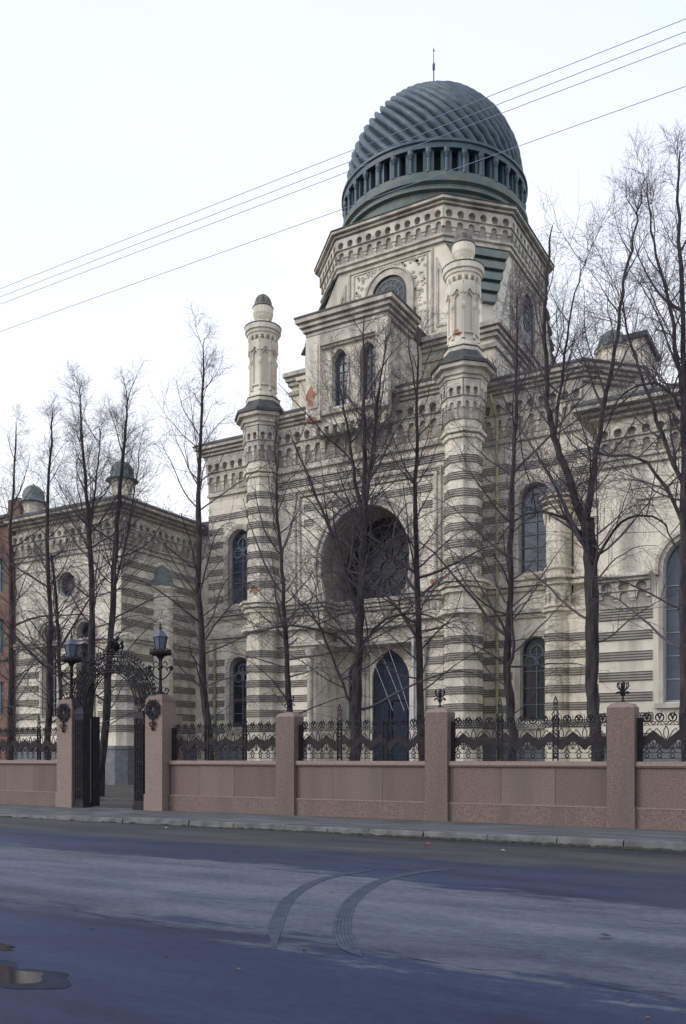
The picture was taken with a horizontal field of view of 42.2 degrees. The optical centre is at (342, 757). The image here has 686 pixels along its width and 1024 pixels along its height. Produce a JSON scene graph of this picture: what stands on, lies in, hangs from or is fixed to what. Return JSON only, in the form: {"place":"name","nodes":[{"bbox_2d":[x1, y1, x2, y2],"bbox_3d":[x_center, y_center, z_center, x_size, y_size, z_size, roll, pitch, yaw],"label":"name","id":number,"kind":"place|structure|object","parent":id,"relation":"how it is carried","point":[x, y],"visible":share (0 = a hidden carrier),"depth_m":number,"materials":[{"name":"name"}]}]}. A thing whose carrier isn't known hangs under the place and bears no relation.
{"place":"outdoors","nodes":[
{"label":"outdoors","id":0,"kind":"place"},
{"bbox_2d":[93,784,133,807],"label":"courtyard","id":1,"kind":"structure","parent":0,"point":[120,791],"depth_m":38.12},
{"bbox_2d":[0,401,120,759],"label":"bare tree","id":2,"kind":"object","parent":1,"relation":"on","point":[11,649],"visible":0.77,"depth_m":41.22,"materials":[{"name":"brown plant"}]},
{"bbox_2d":[0,385,154,759],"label":"bare tree","id":3,"kind":"object","parent":1,"relation":"on","point":[48,690],"visible":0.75,"depth_m":38.50,"materials":[{"name":"brown plant"}]},
{"bbox_2d":[0,354,189,750],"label":"bare tree","id":4,"kind":"object","parent":1,"relation":"on","point":[92,596],"visible":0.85,"depth_m":36.54,"materials":[{"name":"brown plant"}]},
{"bbox_2d":[1,354,209,795],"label":"bare tree","id":5,"kind":"object","parent":1,"relation":"on","point":[107,699],"visible":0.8,"depth_m":36.89,"materials":[{"name":"brown plant"}]},
{"bbox_2d":[100,798,133,801],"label":"courtyard kerb","id":6,"kind":"structure","parent":1,"relation":"on","point":[116,800],"depth_m":32.82,"materials":[{"name":"grey stone"}]},
{"bbox_2d":[61,303,316,760],"bbox_3d":[-5.206,-7.388,31.828,8.464,18.089,8.394,0,0,30],"label":"bare tree","id":7,"kind":"object","parent":1,"relation":"on","point":[202,671],"visible":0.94,"depth_m":32.32,"materials":[{"name":"brown plant"}]},
{"bbox_2d":[203,402,412,724],"bbox_3d":[-2.332,-5.647,32.631,7.357,14.612,8.174,0,0,-30],"label":"bare tree","id":8,"kind":"object","parent":1,"relation":"on","point":[287,681],"visible":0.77,"depth_m":32.35,"materials":[{"name":"brown plant"}]},
{"bbox_2d":[3,48,681,784],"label":"synagogue","id":9,"kind":"structure","parent":1,"relation":"on","point":[457,244],"depth_m":52.74,"materials":[{"name":"stone"}]},
{"bbox_2d":[47,627,56,716],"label":"window","id":10,"kind":"structure","parent":9,"relation":"in","point":[55,664],"depth_m":57.05,"materials":[{"name":"grey glass"}]},
{"bbox_2d":[61,574,74,596],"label":"round window","id":11,"kind":"structure","parent":9,"relation":"in","point":[64,592],"depth_m":56.36,"materials":[{"name":"grey glass"}]},
{"bbox_2d":[81,622,88,703],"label":"window","id":12,"kind":"structure","parent":9,"relation":"in","point":[86,628],"depth_m":55.70,"materials":[{"name":"black glass"}]},
{"bbox_2d":[232,530,246,603],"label":"window","id":13,"kind":"structure","parent":9,"relation":"in","point":[244,534],"depth_m":57.98,"materials":[{"name":"black glass"}]},
{"bbox_2d":[233,659,246,726],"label":"window","id":14,"kind":"structure","parent":9,"relation":"in","point":[237,712],"depth_m":57.98,"materials":[{"name":"black glass"}]},
{"bbox_2d":[335,352,346,405],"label":"window","id":15,"kind":"structure","parent":9,"relation":"in","point":[341,369],"depth_m":50.74,"materials":[{"name":"black glass"}]},
{"bbox_2d":[349,666,352,728],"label":"window","id":16,"kind":"structure","parent":9,"relation":"in","point":[352,666],"depth_m":54.77,"materials":[{"name":"black glass"}]},
{"bbox_2d":[363,343,374,399],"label":"window","id":17,"kind":"structure","parent":9,"relation":"in","point":[369,357],"depth_m":49.73,"materials":[{"name":"black glass"}]},
{"bbox_2d":[347,517,408,600],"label":"portal window","id":18,"kind":"structure","parent":9,"relation":"in","point":[378,535],"depth_m":53.36,"materials":[{"name":"black glass"}]},
{"bbox_2d":[367,643,408,709],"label":"light garland","id":19,"kind":"object","parent":9,"relation":"hanging from","point":[392,680],"visible":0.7,"depth_m":49.80},
{"bbox_2d":[374,275,406,302],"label":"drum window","id":20,"kind":"structure","parent":9,"relation":"in","point":[396,283],"depth_m":54.21,"materials":[{"name":"glass"}]},
{"bbox_2d":[373,651,408,760],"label":"door","id":21,"kind":"structure","parent":9,"relation":"in","point":[398,711],"depth_m":53.21,"materials":[{"name":"metal"}]},
{"bbox_2d":[523,296,532,354],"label":"drum window","id":22,"kind":"structure","parent":9,"relation":"in","point":[524,318],"depth_m":56.91,"materials":[{"name":"grey glass"}]},
{"bbox_2d":[522,637,544,720],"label":"window","id":23,"kind":"structure","parent":9,"relation":"in","point":[535,706],"depth_m":48.09,"materials":[{"name":"grey glass"}]},
{"bbox_2d":[521,484,546,572],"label":"window","id":24,"kind":"structure","parent":9,"relation":"in","point":[528,553],"depth_m":48.11,"materials":[{"name":"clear glass"}]},
{"bbox_2d":[665,543,679,701],"bbox_3d":[14.938,-5.850,37.633,2.490,6.990,0.140,0,0,30],"label":"window","id":25,"kind":"structure","parent":9,"relation":"in","point":[672,664],"depth_m":38.15,"materials":[{"name":"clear glass"}]},
{"bbox_2d":[179,294,566,760],"bbox_3d":[0.896,-6.659,28.084,13.387,16.644,9.469,0,0,30],"label":"bare tree","id":26,"kind":"object","parent":1,"relation":"on","point":[359,616],"visible":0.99,"depth_m":28.46,"materials":[{"name":"brown plant"}]},
{"bbox_2d":[265,286,542,760],"bbox_3d":[1.670,-7.061,31.022,9.234,17.448,8.506,0,0,30],"label":"bare tree","id":27,"kind":"object","parent":1,"relation":"on","point":[419,690],"visible":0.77,"depth_m":29.67,"materials":[{"name":"brown plant"}]},
{"bbox_2d":[368,256,636,760],"bbox_3d":[5.516,-7.062,27.936,9.215,17.443,8.570,0,0,-7],"label":"bare tree","id":28,"kind":"object","parent":1,"relation":"on","point":[507,633],"visible":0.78,"depth_m":28.03,"materials":[{"name":"brown plant"}]},
{"bbox_2d":[438,142,683,760],"bbox_3d":[6.651,-7.288,23.436,8.349,17.929,7.777,0,0,8],"label":"bare tree","id":29,"kind":"object","parent":1,"relation":"on","point":[586,536],"visible":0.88,"depth_m":23.86,"materials":[{"name":"brown plant"}]},
{"bbox_2d":[516,115,685,761],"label":"bare tree","id":30,"kind":"object","parent":1,"relation":"on","point":[669,303],"visible":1,"depth_m":20.82,"materials":[{"name":"brown plant"}]},
{"bbox_2d":[0,19,684,288],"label":"overhead wire","id":31,"kind":"object","parent":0,"point":[369,143],"visible":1,"depth_m":13.52,"materials":[{"name":"black metal"}]},
{"bbox_2d":[0,817,685,1023],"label":"road","id":32,"kind":"structure","parent":0,"point":[198,886],"depth_m":8.57,"materials":[{"name":"grey asphalt"}]},
{"bbox_2d":[0,943,15,949],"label":"puddle","id":33,"kind":"object","parent":32,"relation":"on","point":[3,946],"visible":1,"depth_m":7.74,"materials":[{"name":"grey liquid"}]},
{"bbox_2d":[0,960,70,988],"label":"damp road","id":34,"kind":"structure","parent":32,"relation":"on","point":[54,979],"depth_m":6.53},
{"bbox_2d":[0,965,42,983],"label":"puddle","id":35,"kind":"object","parent":34,"relation":"on","point":[8,975],"visible":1,"depth_m":6.68,"materials":[{"name":"grey liquid"}]},
{"bbox_2d":[268,869,376,946],"bbox_3d":[-0.362,1.645,10.488,0.717,0.001,5.566,0,0,12],"label":"tyre mark","id":36,"kind":"object","parent":32,"relation":"on","point":[283,909],"visible":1,"depth_m":9.74,"materials":[{"name":"grey asphalt"}]},
{"bbox_2d":[0,813,685,849],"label":"kerb","id":37,"kind":"structure","parent":32,"relation":"on","point":[648,844],"depth_m":18.75,"materials":[{"name":"grey stone"}]},
{"bbox_2d":[0,816,685,850],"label":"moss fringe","id":38,"kind":"object","parent":32,"relation":"on","point":[452,838],"visible":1,"depth_m":18.00,"materials":[{"name":"green plant"}]},
{"bbox_2d":[2,842,685,1000],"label":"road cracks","id":39,"kind":"object","parent":32,"relation":"on","point":[427,960],"visible":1,"depth_m":7.78,"materials":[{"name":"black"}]},
{"bbox_2d":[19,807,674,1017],"bbox_3d":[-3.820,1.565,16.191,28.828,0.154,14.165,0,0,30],"label":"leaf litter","id":40,"kind":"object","parent":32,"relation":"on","point":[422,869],"visible":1,"depth_m":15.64,"materials":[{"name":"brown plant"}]},
{"bbox_2d":[333,869,451,955],"bbox_3d":[0.483,1.645,10.373,0.955,0.001,6.005,0,0,15],"label":"tyre mark","id":41,"kind":"object","parent":32,"relation":"on","point":[349,900],"visible":1,"depth_m":9.30,"materials":[{"name":"grey asphalt"}]},
{"bbox_2d":[363,835,587,846],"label":"puddle","id":42,"kind":"object","parent":32,"relation":"on","point":[463,840],"visible":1,"depth_m":17.60,"materials":[{"name":"grey liquid"}]},
{"bbox_2d":[536,844,685,851],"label":"puddle","id":43,"kind":"object","parent":32,"relation":"on","point":[619,848],"visible":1,"depth_m":16.05,"materials":[{"name":"grey liquid"}]},
{"bbox_2d":[0,804,685,840],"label":"pavement","id":44,"kind":"structure","parent":0,"point":[602,832],"depth_m":20.65,"materials":[{"name":"grey concrete"}]},
{"bbox_2d":[0,86,685,331],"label":"overhead wire","id":45,"kind":"object","parent":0,"point":[370,199],"visible":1,"depth_m":13.51,"materials":[{"name":"black metal"}]},
{"bbox_2d":[0,0,685,521],"label":"sky","id":46,"kind":"structure","parent":0,"point":[120,120],"materials":[{"name":"white"}]},
{"bbox_2d":[1,31,685,296],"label":"overhead wire","id":47,"kind":"object","parent":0,"point":[368,154],"visible":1,"depth_m":13.52,"materials":[{"name":"black metal"}]},
{"bbox_2d":[1,43,685,303],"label":"overhead wire","id":48,"kind":"object","parent":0,"point":[370,163],"visible":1,"depth_m":13.52,"materials":[{"name":"black metal"}]},
{"label":"ground","id":49,"kind":"structure","parent":0,"visible":0},
{"bbox_2d":[0,498,23,759],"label":"brick building","id":50,"kind":"structure","parent":49,"relation":"on","point":[3,691],"depth_m":58.25,"materials":[{"name":"brown brick"}]},
{"bbox_2d":[0,682,3,713],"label":"window","id":51,"kind":"structure","parent":50,"relation":"in","point":[1,683],"depth_m":58.60,"materials":[{"name":"grey glass"}]},
{"bbox_2d":[0,620,3,652],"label":"window","id":52,"kind":"structure","parent":50,"relation":"in","point":[2,649],"depth_m":58.64,"materials":[{"name":"grey glass"}]},
{"bbox_2d":[0,560,3,591],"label":"window","id":53,"kind":"structure","parent":50,"relation":"in","point":[1,569],"depth_m":58.60,"materials":[{"name":"grey glass"}]},
{"bbox_2d":[0,760,56,805],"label":"granite wall","id":54,"kind":"structure","parent":49,"relation":"on","point":[28,782],"depth_m":28.32,"materials":[{"name":"pink stone"}]},
{"bbox_2d":[0,714,56,759],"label":"iron railing","id":55,"kind":"object","parent":54,"relation":"on","point":[12,744],"visible":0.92,"depth_m":28.54,"materials":[{"name":"black metal"}]},
{"bbox_2d":[55,698,92,807],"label":"gate pillar","id":56,"kind":"structure","parent":49,"relation":"on","point":[64,793],"depth_m":27.11,"materials":[{"name":"stone"}]},
{"bbox_2d":[59,631,83,697],"bbox_3d":[-8.371,-2.840,27.392,0.642,2.101,0.649,0,0,30],"label":"gate lantern","id":57,"kind":"object","parent":56,"relation":"on","point":[71,658],"visible":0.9,"depth_m":27.29,"materials":[{"name":"metal"}]},
{"bbox_2d":[62,636,166,809],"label":"iron gate","id":58,"kind":"structure","parent":49,"relation":"on","point":[81,714],"depth_m":26.80,"materials":[{"name":"black metal"}]},
{"bbox_2d":[144,694,182,810],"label":"gate pillar","id":59,"kind":"structure","parent":49,"relation":"on","point":[162,719],"depth_m":25.34,"materials":[{"name":"stone"}]},
{"bbox_2d":[147,622,173,693],"bbox_3d":[-5.257,-2.840,25.587,0.642,2.101,0.649,0,0,30],"label":"gate lantern","id":60,"kind":"object","parent":59,"relation":"on","point":[160,651],"visible":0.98,"depth_m":25.49,"materials":[{"name":"metal"}]},
{"bbox_2d":[169,760,275,813],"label":"granite wall","id":61,"kind":"structure","parent":49,"relation":"on","point":[229,786],"depth_m":24.41,"materials":[{"name":"pink stone"}]},
{"bbox_2d":[172,707,275,760],"bbox_3d":[-3.248,-0.642,24.596,3.771,1.464,0.100,0,0,30],"label":"iron railing","id":62,"kind":"object","parent":61,"relation":"on","point":[218,745],"visible":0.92,"depth_m":24.62,"materials":[{"name":"black metal"}]},
{"bbox_2d":[275,712,303,814],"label":"granite pillar","id":63,"kind":"structure","parent":49,"relation":"on","point":[287,739],"depth_m":23.27,"materials":[{"name":"pink stone"}]},
{"bbox_2d":[284,695,294,711],"bbox_3d":[-1.411,-1.430,23.490,0.329,0.460,0.293,0,0,30],"label":"iron finial","id":64,"kind":"object","parent":63,"relation":"on","point":[289,702],"visible":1,"depth_m":23.45,"materials":[{"name":"black metal"}]},
{"bbox_2d":[295,761,424,819],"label":"granite wall","id":65,"kind":"structure","parent":49,"relation":"on","point":[378,789],"depth_m":22.23,"materials":[{"name":"pink stone"}]},
{"bbox_2d":[299,702,424,760],"bbox_3d":[0.481,-0.642,22.434,3.771,1.464,0.100,0,0,30],"label":"iron railing","id":66,"kind":"object","parent":65,"relation":"on","point":[353,745],"visible":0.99,"depth_m":22.43,"materials":[{"name":"black metal"}]},
{"bbox_2d":[424,707,454,820],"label":"granite pillar","id":67,"kind":"structure","parent":49,"relation":"on","point":[438,720],"depth_m":21.10,"materials":[{"name":"pink stone"}]},
{"bbox_2d":[434,689,445,706],"bbox_3d":[2.327,-1.430,21.323,0.329,0.460,0.293,0,0,30],"label":"iron finial","id":68,"kind":"object","parent":67,"relation":"on","point":[439,698],"visible":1,"depth_m":21.28,"materials":[{"name":"black metal"}]},
{"bbox_2d":[448,761,606,826],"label":"granite wall","id":69,"kind":"structure","parent":49,"relation":"on","point":[565,793],"depth_m":20.06,"materials":[{"name":"pink stone"}]},
{"bbox_2d":[451,696,606,761],"bbox_3d":[4.210,-0.642,20.272,3.771,1.464,0.100,0,0,30],"label":"iron railing","id":70,"kind":"object","parent":69,"relation":"on","point":[537,744],"visible":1,"depth_m":20.28,"materials":[{"name":"black metal"}]},
{"bbox_2d":[606,702,638,828],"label":"granite pillar","id":71,"kind":"structure","parent":49,"relation":"on","point":[622,738],"depth_m":18.96,"materials":[{"name":"pink stone"}]},
{"bbox_2d":[615,681,629,701],"bbox_3d":[6.038,-1.430,19.172,0.329,0.460,0.293,0,0,30],"label":"iron finial","id":72,"kind":"object","parent":71,"relation":"on","point":[622,692],"visible":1,"depth_m":19.14,"materials":[{"name":"black metal"}]},
{"bbox_2d":[635,762,685,829],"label":"granite wall","id":73,"kind":"structure","parent":49,"relation":"on","point":[660,795],"depth_m":18.64,"materials":[{"name":"pink stone"}]},
{"bbox_2d":[638,710,685,761],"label":"iron railing","id":74,"kind":"object","parent":73,"relation":"on","point":[664,742],"visible":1,"depth_m":18.80,"materials":[{"name":"black metal"}]}
]}

